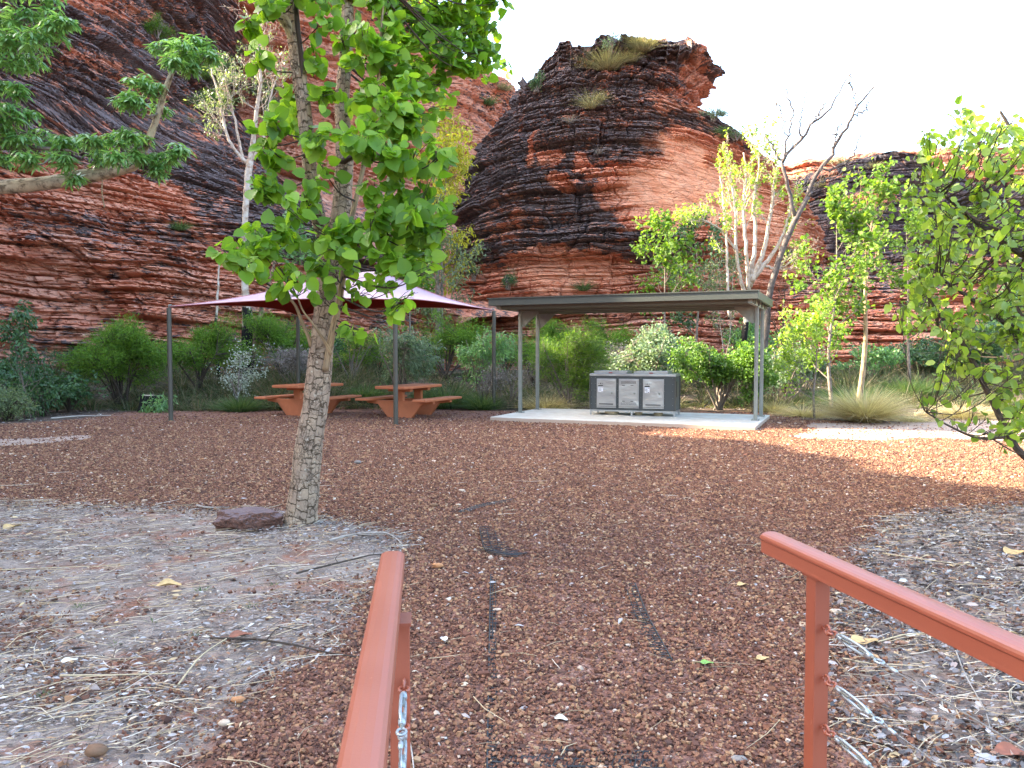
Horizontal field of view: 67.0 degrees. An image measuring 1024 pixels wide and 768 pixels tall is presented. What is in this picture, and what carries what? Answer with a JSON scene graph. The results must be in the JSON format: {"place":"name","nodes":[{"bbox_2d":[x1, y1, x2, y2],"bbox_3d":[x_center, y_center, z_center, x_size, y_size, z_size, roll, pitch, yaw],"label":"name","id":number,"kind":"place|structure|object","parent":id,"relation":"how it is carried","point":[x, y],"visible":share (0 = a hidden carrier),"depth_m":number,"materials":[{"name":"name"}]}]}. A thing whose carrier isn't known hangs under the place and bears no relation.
{"place":"outdoors","nodes":[
{"label":"outdoors","id":0,"kind":"place"},
{"bbox_2d":[0,0,474,375],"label":"cliff","id":1,"kind":"structure","parent":0,"point":[75,264],"depth_m":30.26,"materials":[{"name":"stone"}]},
{"bbox_2d":[142,11,174,40],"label":"rock shrub","id":2,"kind":"object","parent":1,"relation":"on","point":[155,25],"visible":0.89,"depth_m":37.84,"materials":[{"name":"green plant"}]},
{"bbox_2d":[183,83,235,111],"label":"rock shrub","id":3,"kind":"object","parent":1,"relation":"on","point":[212,95],"visible":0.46,"depth_m":37.41,"materials":[{"name":"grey plant"}]},
{"bbox_2d":[202,54,239,89],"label":"rock shrub","id":4,"kind":"object","parent":1,"relation":"on","point":[221,68],"visible":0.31,"depth_m":43.55,"materials":[{"name":"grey plant"}]},
{"bbox_2d":[412,89,483,364],"bbox_3d":[-3.105,-6.704,33.013,3.809,11.746,3.671,0,2,0],"label":"weeping tree","id":5,"kind":"object","parent":1,"relation":"on","point":[461,172],"visible":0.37,"depth_m":32.90,"materials":[{"name":"green plant"}]},
{"bbox_2d":[232,0,515,199],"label":"rock cliff","id":6,"kind":"structure","parent":0,"point":[477,112],"depth_m":53.25,"materials":[{"name":"stone"}]},
{"bbox_2d":[244,71,282,103],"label":"rock shrub","id":7,"kind":"object","parent":6,"relation":"on","point":[256,86],"visible":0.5,"depth_m":51.92,"materials":[{"name":"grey plant"}]},
{"bbox_2d":[277,173,593,324],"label":"talus slope","id":8,"kind":"structure","parent":0,"point":[327,199],"depth_m":41.25,"materials":[{"name":"stone"}]},
{"bbox_2d":[500,268,517,289],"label":"rock shrub","id":9,"kind":"object","parent":8,"relation":"on","point":[507,281],"visible":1,"depth_m":37.16,"materials":[{"name":"green plant"}]},
{"bbox_2d":[0,369,1023,767],"bbox_3d":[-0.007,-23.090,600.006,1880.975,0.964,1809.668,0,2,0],"label":"ground","id":10,"kind":"structure","parent":0,"point":[288,555],"depth_m":4.75,"materials":[{"name":"gravel"}]},
{"bbox_2d":[0,367,41,402],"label":"dark shrub","id":11,"kind":"object","parent":10,"relation":"on","point":[5,377],"visible":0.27,"depth_m":20.34,"materials":[{"name":"green plant"}]},
{"bbox_2d":[0,383,43,421],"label":"grey green bush","id":12,"kind":"object","parent":10,"relation":"on","point":[9,409],"visible":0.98,"depth_m":17.57,"materials":[{"name":"green plant"}]},
{"bbox_2d":[0,351,47,381],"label":"background bush","id":13,"kind":"object","parent":10,"relation":"on","point":[12,369],"visible":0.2,"depth_m":22.66,"materials":[{"name":"green plant"}]},
{"bbox_2d":[0,299,63,417],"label":"bush","id":14,"kind":"object","parent":10,"relation":"on","point":[18,331],"visible":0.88,"depth_m":18.49,"materials":[{"name":"green plant"}]},
{"bbox_2d":[15,378,73,417],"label":"dark shrub","id":15,"kind":"object","parent":10,"relation":"on","point":[47,405],"visible":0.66,"depth_m":18.87,"materials":[{"name":"green plant"}]},
{"bbox_2d":[25,367,111,412],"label":"dark shrub","id":16,"kind":"object","parent":10,"relation":"on","point":[75,388],"visible":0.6,"depth_m":19.86,"materials":[{"name":"green plant"}]},
{"bbox_2d":[39,344,98,373],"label":"background bush","id":17,"kind":"object","parent":10,"relation":"on","point":[52,353],"visible":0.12,"depth_m":25.90,"materials":[{"name":"green plant"}]},
{"bbox_2d":[84,743,108,757],"bbox_3d":[-1.610,1.423,2.993,0.090,0.047,0.066,0,2,0],"label":"stone","id":18,"kind":"object","parent":10,"relation":"on","point":[94,750],"visible":1,"depth_m":2.98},
{"bbox_2d":[0,0,226,206],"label":"finger leaf tree","id":19,"kind":"object","parent":10,"relation":"on","point":[106,164],"visible":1,"depth_m":7.37,"materials":[{"name":"green plant"}]},
{"bbox_2d":[53,309,183,406],"bbox_3d":[-10.656,-0.650,21.353,2.801,2.734,3.524,0,2,0],"label":"acacia bush","id":20,"kind":"object","parent":10,"relation":"on","point":[126,348],"visible":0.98,"depth_m":20.94,"materials":[{"name":"green plant"}]},
{"bbox_2d":[60,672,184,676],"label":"straw stalk","id":21,"kind":"object","parent":10,"relation":"on","point":[61,675],"visible":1,"depth_m":3.71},
{"bbox_2d":[138,392,177,412],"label":"green shrub","id":22,"kind":"object","parent":10,"relation":"on","point":[160,406],"visible":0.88,"depth_m":19.88,"materials":[{"name":"green plant"}]},
{"bbox_2d":[159,310,258,392],"bbox_3d":[-9.293,-0.892,22.945,2.740,2.600,2.781,1,3,30],"label":"acacia bush","id":23,"kind":"object","parent":10,"relation":"on","point":[202,346],"visible":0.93,"depth_m":22.82,"materials":[{"name":"green plant"}]},
{"bbox_2d":[191,393,275,411],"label":"grass clump","id":24,"kind":"object","parent":10,"relation":"on","point":[232,405],"visible":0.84,"depth_m":20.21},
{"bbox_2d":[206,337,270,398],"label":"silver shrub","id":25,"kind":"object","parent":10,"relation":"on","point":[237,375],"visible":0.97,"depth_m":21.55,"materials":[{"name":"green plant"}]},
{"bbox_2d":[183,4,308,380],"bbox_3d":[-8.541,-5.994,25.476,4.190,13.648,2.684,0,2,0],"label":"white gum","id":26,"kind":"object","parent":10,"relation":"on","point":[248,162],"visible":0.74,"depth_m":25.62,"materials":[{"name":"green plant"}]},
{"bbox_2d":[212,507,283,531],"bbox_3d":[-2.336,1.239,6.895,0.608,0.260,0.330,0,2,0],"label":"rock","id":27,"kind":"object","parent":10,"relation":"on","point":[258,518],"visible":0.81,"depth_m":6.79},
{"bbox_2d":[233,309,311,375],"bbox_3d":[-7.386,-1.304,25.505,2.855,2.425,2.724,0,2,0],"label":"acacia bush","id":28,"kind":"object","parent":10,"relation":"on","point":[281,336],"visible":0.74,"depth_m":25.10,"materials":[{"name":"green plant"}]},
{"bbox_2d":[245,336,308,383],"bbox_3d":[-6.664,-0.612,23.346,2.194,1.686,2.380,2,3,33],"label":"dead brush","id":29,"kind":"object","parent":10,"relation":"on","point":[291,356],"visible":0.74,"depth_m":23.06,"materials":[{"name":"grey plant"}]},
{"bbox_2d":[210,627,356,656],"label":"fallen branch","id":30,"kind":"object","parent":10,"relation":"on","point":[255,639],"visible":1,"depth_m":4.11,"materials":[{"name":"wood"}]},
{"bbox_2d":[269,208,320,269],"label":"green tree","id":31,"kind":"object","parent":10,"relation":"on","point":[293,254],"visible":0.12,"depth_m":30.30,"materials":[{"name":"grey plant"}]},
{"bbox_2d":[254,383,361,415],"bbox_3d":[-5.150,0.404,19.632,1.960,0.810,1.800,1,3,24],"label":"picnic table","id":32,"kind":"object","parent":10,"relation":"on","point":[293,405],"visible":0.56,"depth_m":19.30,"materials":[{"name":"metal"}]},
{"bbox_2d":[292,331,352,368],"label":"background bush","id":33,"kind":"object","parent":10,"relation":"on","point":[336,346],"visible":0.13,"depth_m":26.26,"materials":[{"name":"green plant"}]},
{"bbox_2d":[166,272,495,424],"bbox_3d":[-4.135,-0.962,19.227,6.697,3.672,4.748,0,2,11],"label":"shade sail","id":34,"kind":"object","parent":10,"relation":"on","point":[421,298],"visible":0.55,"depth_m":18.99,"materials":[{"name":"fabric"}]},
{"bbox_2d":[206,0,514,526],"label":"broadleaf tree","id":35,"kind":"object","parent":10,"relation":"on","point":[410,217],"visible":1,"depth_m":6.56,"materials":[{"name":"green plant"}]},
{"bbox_2d":[332,323,388,381],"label":"broad leaf bush","id":36,"kind":"object","parent":10,"relation":"on","point":[371,347],"visible":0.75,"depth_m":24.58,"materials":[{"name":"green plant"}]},
{"bbox_2d":[331,380,392,400],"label":"grass clump","id":37,"kind":"object","parent":10,"relation":"on","point":[376,392],"visible":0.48,"depth_m":22.27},
{"bbox_2d":[329,532,412,546],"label":"fallen branch","id":38,"kind":"object","parent":10,"relation":"on","point":[360,533],"visible":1,"depth_m":6.49,"materials":[{"name":"grey wood"}]},
{"bbox_2d":[351,337,391,375],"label":"background bush","id":39,"kind":"object","parent":10,"relation":"on","point":[375,363],"visible":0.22,"depth_m":26.17,"materials":[{"name":"green plant"}]},
{"bbox_2d":[336,551,411,767],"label":"handrail","id":40,"kind":"object","parent":10,"relation":"on","point":[378,715],"visible":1,"depth_m":1.46,"materials":[{"name":"metal"}]},
{"bbox_2d":[355,383,461,417],"bbox_3d":[-2.520,0.428,19.033,1.960,0.810,1.800,1,3,24],"label":"picnic table","id":41,"kind":"object","parent":10,"relation":"on","point":[413,407],"visible":0.84,"depth_m":18.70,"materials":[{"name":"metal"}]},
{"bbox_2d":[372,319,446,397],"bbox_3d":[-2.935,-0.592,22.086,1.946,2.581,2.086,-1,2,-22],"label":"broad leaf bush","id":42,"kind":"object","parent":10,"relation":"on","point":[411,356],"visible":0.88,"depth_m":21.86,"materials":[{"name":"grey plant"}]},
{"bbox_2d":[382,236,441,371],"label":"green tree","id":43,"kind":"object","parent":10,"relation":"on","point":[427,285],"visible":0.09,"depth_m":26.87,"materials":[{"name":"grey plant"}]},
{"bbox_2d":[412,334,451,375],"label":"background bush","id":44,"kind":"object","parent":10,"relation":"on","point":[442,351],"visible":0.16,"depth_m":26.29,"materials":[{"name":"green plant"}]},
{"bbox_2d":[411,187,490,369],"bbox_3d":[-2.817,-4.302,31.561,3.739,7.464,2.712,-1,2,-19],"label":"weeping tree","id":45,"kind":"object","parent":10,"relation":"on","point":[424,311],"visible":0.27,"depth_m":31.34,"materials":[{"name":"green plant"}]},
{"bbox_2d":[415,308,488,378],"bbox_3d":[-2.122,-1.455,25.410,2.255,2.782,2.690,-2,3,-38],"label":"acacia bush","id":46,"kind":"object","parent":10,"relation":"on","point":[451,337],"visible":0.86,"depth_m":25.11,"materials":[{"name":"green plant"}]},
{"bbox_2d":[408,380,503,408],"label":"grass clump","id":47,"kind":"object","parent":10,"relation":"on","point":[437,394],"visible":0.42,"depth_m":21.34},
{"bbox_2d":[440,390,522,410],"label":"grass clump","id":48,"kind":"object","parent":10,"relation":"on","point":[481,403],"visible":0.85,"depth_m":20.80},
{"bbox_2d":[454,326,517,398],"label":"broad leaf bush","id":49,"kind":"object","parent":10,"relation":"on","point":[484,350],"visible":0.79,"depth_m":21.85,"materials":[{"name":"green plant"}]},
{"bbox_2d":[486,574,499,767],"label":"gravel grid","id":50,"kind":"object","parent":10,"relation":"on","point":[489,659],"visible":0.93,"depth_m":3.88,"materials":[{"name":"black plastic"}]},
{"bbox_2d":[481,331,535,373],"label":"background bush","id":51,"kind":"object","parent":10,"relation":"on","point":[511,354],"visible":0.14,"depth_m":27.39,"materials":[{"name":"green plant"}]},
{"bbox_2d":[0,410,1023,767],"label":"gravel","id":52,"kind":"structure","parent":10,"relation":"on","point":[250,440],"depth_m":6.41,"materials":[{"name":"gravel"}]},
{"bbox_2d":[479,526,526,556],"bbox_3d":[-0.165,1.287,6.347,0.277,0.020,1.032,-1,2,-19],"label":"gravel grid","id":53,"kind":"object","parent":52,"relation":"on","point":[507,552],"visible":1,"depth_m":6.08,"materials":[{"name":"black plastic"}]},
{"bbox_2d":[0,374,1023,767],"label":"leaf litter","id":54,"kind":"object","parent":10,"relation":"on","point":[940,662],"visible":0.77,"depth_m":4.28,"materials":[{"name":"plant"}]},
{"bbox_2d":[0,345,1023,412],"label":"undergrowth","id":55,"kind":"object","parent":10,"relation":"on","point":[256,387],"visible":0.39,"depth_m":23.34,"materials":[{"name":"plant"}]},
{"bbox_2d":[0,469,1023,767],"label":"straw and twigs","id":56,"kind":"object","parent":10,"relation":"on","point":[306,577],"visible":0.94,"depth_m":4.54,"materials":[{"name":"plant"}]},
{"bbox_2d":[473,354,552,407],"bbox_3d":[-0.097,-0.046,21.476,2.328,1.566,1.781,-1,2,-18],"label":"dead brush","id":57,"kind":"object","parent":10,"relation":"on","point":[489,375],"visible":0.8,"depth_m":21.33,"materials":[{"name":"grey plant"}]},
{"bbox_2d":[506,330,563,388],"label":"acacia bush","id":58,"kind":"object","parent":10,"relation":"on","point":[528,348],"visible":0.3,"depth_m":24.75,"materials":[{"name":"green plant"}]},
{"bbox_2d":[502,390,585,409],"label":"grass clump","id":59,"kind":"object","parent":10,"relation":"on","point":[554,404],"visible":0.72,"depth_m":20.73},
{"bbox_2d":[526,316,581,374],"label":"acacia bush","id":60,"kind":"object","parent":10,"relation":"on","point":[551,329],"visible":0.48,"depth_m":26.11,"materials":[{"name":"green plant"}]},
{"bbox_2d":[525,320,620,408],"bbox_3d":[1.753,-0.490,21.148,2.598,2.497,2.125,1,3,26],"label":"sunlit bush","id":61,"kind":"object","parent":10,"relation":"on","point":[579,353],"visible":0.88,"depth_m":20.79,"materials":[{"name":"green plant"}]},
{"bbox_2d":[491,742,666,767],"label":"gravel grid","id":62,"kind":"object","parent":10,"relation":"on","point":[579,765],"visible":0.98,"depth_m":2.92,"materials":[{"name":"black plastic"}]},
{"bbox_2d":[581,314,642,358],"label":"acacia bush","id":63,"kind":"object","parent":10,"relation":"on","point":[617,337],"visible":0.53,"depth_m":26.78,"materials":[{"name":"green plant"}]},
{"bbox_2d":[487,289,773,430],"bbox_3d":[2.779,-0.519,17.851,5.920,2.879,3.200,1,3,23],"label":"barbecue shelter","id":64,"kind":"object","parent":10,"relation":"on","point":[750,306],"visible":0.99,"depth_m":17.04,"materials":[{"name":"metal"}]},
{"bbox_2d":[589,370,680,416],"bbox_3d":[2.900,0.207,18.274,2.030,1.033,0.824,1,2,20],"label":"barbecue bench","id":65,"kind":"object","parent":64,"relation":"on","point":[616,392],"visible":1,"depth_m":17.93,"materials":[{"name":"silver metal"}]},
{"bbox_2d":[597,380,614,404],"bbox_3d":[2.203,0.200,18.116,0.420,0.600,0.046,1,2,20],"label":"door","id":66,"kind":"structure","parent":65,"relation":"in","point":[605,388],"depth_m":18.12,"materials":[{"name":"silver metal"}]},
{"bbox_2d":[619,380,637,405],"bbox_3d":[2.700,0.207,17.933,0.430,0.600,0.046,1,2,20],"label":"door","id":67,"kind":"structure","parent":65,"relation":"in","point":[628,389],"depth_m":17.94,"materials":[{"name":"silver metal"}]},
{"bbox_2d":[644,380,662,406],"bbox_3d":[3.235,0.215,17.737,0.440,0.600,0.046,1,2,20],"label":"door","id":68,"kind":"structure","parent":65,"relation":"in","point":[653,389],"depth_m":17.74,"materials":[{"name":"silver metal"}]},
{"bbox_2d":[600,317,688,374],"bbox_3d":[4.002,-0.673,22.763,2.654,2.643,2.030,2,3,33],"label":"round leaf gum","id":69,"kind":"object","parent":10,"relation":"on","point":[645,355],"visible":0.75,"depth_m":22.44,"materials":[{"name":"green plant"}]},
{"bbox_2d":[627,583,672,661],"bbox_3d":[0.757,1.361,4.521,0.133,0.020,1.304,0,2,0],"label":"gravel grid","id":70,"kind":"object","parent":10,"relation":"on","point":[653,627],"visible":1,"depth_m":4.33,"materials":[{"name":"black plastic"}]},
{"bbox_2d":[624,207,703,367],"bbox_3d":[5.034,-2.724,25.034,2.508,5.860,2.424,-1,2,-17],"label":"lit sapling","id":71,"kind":"object","parent":10,"relation":"on","point":[654,222],"visible":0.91,"depth_m":24.80,"materials":[{"name":"green plant"}]},
{"bbox_2d":[654,203,749,341],"bbox_3d":[7.004,-3.542,29.286,3.492,6.632,2.829,1,3,29],"label":"shaded tree","id":72,"kind":"object","parent":10,"relation":"on","point":[683,229],"visible":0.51,"depth_m":28.92,"materials":[{"name":"green plant"}]},
{"bbox_2d":[691,248,745,353],"bbox_3d":[7.111,-2.226,25.919,2.135,4.632,1.683,0,2,-12],"label":"white gum","id":73,"kind":"object","parent":10,"relation":"on","point":[714,286],"visible":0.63,"depth_m":25.95,"materials":[{"name":"green plant"}]},
{"bbox_2d":[664,336,774,409],"bbox_3d":[5.484,-0.259,20.735,2.893,2.068,2.467,0,2,0],"label":"bright bush","id":74,"kind":"object","parent":10,"relation":"on","point":[702,363],"visible":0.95,"depth_m":20.32,"materials":[{"name":"green plant"}]},
{"bbox_2d":[671,110,822,386],"bbox_3d":[7.465,-4.080,24.704,4.943,9.743,2.173,0,2,0],"label":"white gum","id":75,"kind":"object","parent":10,"relation":"on","point":[753,273],"visible":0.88,"depth_m":24.72,"materials":[{"name":"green plant"}]},
{"bbox_2d":[722,317,788,363],"bbox_3d":[8.345,-1.263,25.913,2.732,2.442,2.134,-1,2,-14],"label":"round leaf gum","id":76,"kind":"object","parent":10,"relation":"on","point":[751,335],"visible":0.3,"depth_m":25.85,"materials":[{"name":"green plant"}]},
{"bbox_2d":[737,367,783,411],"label":"bright bush","id":77,"kind":"object","parent":10,"relation":"on","point":[747,392],"visible":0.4,"depth_m":20.26,"materials":[{"name":"green plant"}]},
{"bbox_2d":[744,397,801,412],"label":"grass clump","id":78,"kind":"object","parent":10,"relation":"on","point":[768,407],"visible":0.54,"depth_m":20.07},
{"bbox_2d":[765,272,804,393],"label":"tree","id":79,"kind":"object","parent":10,"relation":"on","point":[782,332],"visible":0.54,"depth_m":23.52,"materials":[{"name":"green plant"}]},
{"bbox_2d":[764,341,826,403],"bbox_3d":[7.946,-0.297,22.647,2.216,1.909,2.220,0,2,0],"label":"round leaf gum","id":80,"kind":"object","parent":10,"relation":"on","point":[808,374],"visible":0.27,"depth_m":22.34,"materials":[{"name":"green plant"}]},
{"bbox_2d":[764,405,838,419],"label":"grass clump","id":81,"kind":"object","parent":10,"relation":"on","point":[803,412],"visible":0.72,"depth_m":18.83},
{"bbox_2d":[767,296,852,418],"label":"sunlit sapling","id":82,"kind":"object","parent":10,"relation":"on","point":[815,328],"visible":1,"depth_m":18.12,"materials":[{"name":"green plant"}]},
{"bbox_2d":[755,54,884,389],"bbox_3d":[9.441,-4.621,23.939,3.888,10.717,1.408,0,2,0],"label":"bare tree","id":83,"kind":"object","parent":10,"relation":"on","point":[782,250],"visible":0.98,"depth_m":23.73,"materials":[{"name":"grey plant"}]},
{"bbox_2d":[778,182,888,409],"bbox_3d":[8.169,-2.081,19.647,2.546,5.995,1.934,2,3,41],"label":"slim tree","id":84,"kind":"object","parent":10,"relation":"on","point":[836,211],"visible":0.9,"depth_m":19.43,"materials":[{"name":"green plant"}]},
{"bbox_2d":[793,380,918,406],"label":"grass clump","id":85,"kind":"object","parent":10,"relation":"on","point":[835,393],"visible":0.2,"depth_m":21.92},
{"bbox_2d":[813,157,918,401],"bbox_3d":[9.009,-2.544,20.187,2.678,6.849,1.886,-1,3,-26],"label":"slim tree","id":86,"kind":"object","parent":10,"relation":"on","point":[879,198],"visible":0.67,"depth_m":20.18,"materials":[{"name":"green plant"}]},
{"bbox_2d":[791,381,955,423],"bbox_3d":[7.858,0.393,17.409,3.861,0.964,3.989,0,2,0],"label":"grass clump","id":87,"kind":"object","parent":10,"relation":"on","point":[864,410],"visible":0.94,"depth_m":17.12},
{"bbox_2d":[835,342,913,375],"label":"broad leaf bush","id":88,"kind":"object","parent":10,"relation":"on","point":[881,356],"visible":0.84,"depth_m":25.68,"materials":[{"name":"green plant"}]},
{"bbox_2d":[760,531,1023,767],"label":"handrail","id":89,"kind":"object","parent":10,"relation":"on","point":[997,647],"visible":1,"depth_m":1.96,"materials":[{"name":"metal"}]},
{"bbox_2d":[873,203,954,382],"bbox_3d":[12.660,-2.781,24.217,2.093,5.960,2.071,0,2,0],"label":"slim tree","id":90,"kind":"object","parent":10,"relation":"on","point":[914,222],"visible":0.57,"depth_m":24.02,"materials":[{"name":"green plant"}]},
{"bbox_2d":[865,373,962,396],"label":"grass clump","id":91,"kind":"object","parent":10,"relation":"on","point":[926,390],"visible":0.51,"depth_m":22.54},
{"bbox_2d":[876,333,951,371],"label":"dark shrub","id":92,"kind":"object","parent":10,"relation":"on","point":[912,348],"visible":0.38,"depth_m":26.78,"materials":[{"name":"green plant"}]},
{"bbox_2d":[883,95,1023,467],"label":"oval leaf tree","id":93,"kind":"object","parent":10,"relation":"on","point":[1004,243],"visible":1,"depth_m":6.94,"materials":[{"name":"green plant"}]},
{"bbox_2d":[907,400,1010,420],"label":"grass clump","id":94,"kind":"object","parent":10,"relation":"on","point":[965,415],"visible":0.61,"depth_m":17.96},
{"bbox_2d":[904,315,1023,369],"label":"dark shrub","id":95,"kind":"object","parent":10,"relation":"on","point":[933,355],"visible":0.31,"depth_m":25.48,"materials":[{"name":"green plant"}]},
{"bbox_2d":[980,742,1023,755],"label":"dry leaf","id":96,"kind":"object","parent":10,"relation":"on","point":[1003,748],"visible":1,"depth_m":2.98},
{"bbox_2d":[980,282,1023,365],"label":"broad leaf bush","id":97,"kind":"object","parent":10,"relation":"on","point":[1010,303],"visible":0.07,"depth_m":28.91,"materials":[{"name":"green plant"}]},
{"bbox_2d":[447,33,835,369],"bbox_3d":[6.807,-8.412,41.908,24.083,18.532,15.422,0,2,0],"label":"sandstone butte","id":98,"kind":"object","parent":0,"point":[550,206],"visible":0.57,"depth_m":37.47,"materials":[{"name":"stone"}]},
{"bbox_2d":[529,70,548,92],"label":"rock shrub","id":99,"kind":"object","parent":98,"relation":"on","point":[532,84],"visible":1,"depth_m":38.60,"materials":[{"name":"green plant"}]},
{"bbox_2d":[564,87,616,108],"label":"grass tuft","id":100,"kind":"object","parent":98,"relation":"on","point":[590,106],"visible":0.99,"depth_m":37.14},
{"bbox_2d":[572,43,649,70],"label":"grass tuft","id":101,"kind":"object","parent":98,"relation":"on","point":[604,63],"visible":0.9,"depth_m":37.68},
{"bbox_2d":[609,27,671,53],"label":"grass tuft","id":102,"kind":"object","parent":98,"relation":"on","point":[641,45],"visible":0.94,"depth_m":37.71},
{"bbox_2d":[698,105,733,121],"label":"rock shrub","id":103,"kind":"object","parent":98,"relation":"on","point":[720,112],"visible":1,"depth_m":37.77,"materials":[{"name":"green plant"}]},
{"bbox_2d":[716,125,746,141],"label":"rock shrub","id":104,"kind":"object","parent":98,"relation":"on","point":[734,137],"visible":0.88,"depth_m":37.86,"materials":[{"name":"green plant"}]},
{"bbox_2d":[438,0,1023,165],"label":"sky","id":105,"kind":"structure","parent":0,"point":[924,55],"materials":[{"name":"white"}]},
{"bbox_2d":[759,250,1023,367],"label":"cliff base","id":106,"kind":"object","parent":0,"point":[882,331],"visible":0.06,"depth_m":35.37,"materials":[{"name":"stone"}]},
{"bbox_2d":[777,147,1023,232],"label":"ridge","id":107,"kind":"structure","parent":0,"point":[809,167],"depth_m":78.96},
{"bbox_2d":[795,151,1023,256],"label":"rock dome","id":108,"kind":"object","parent":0,"point":[904,167],"visible":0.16,"depth_m":55.34,"materials":[{"name":"stone"}]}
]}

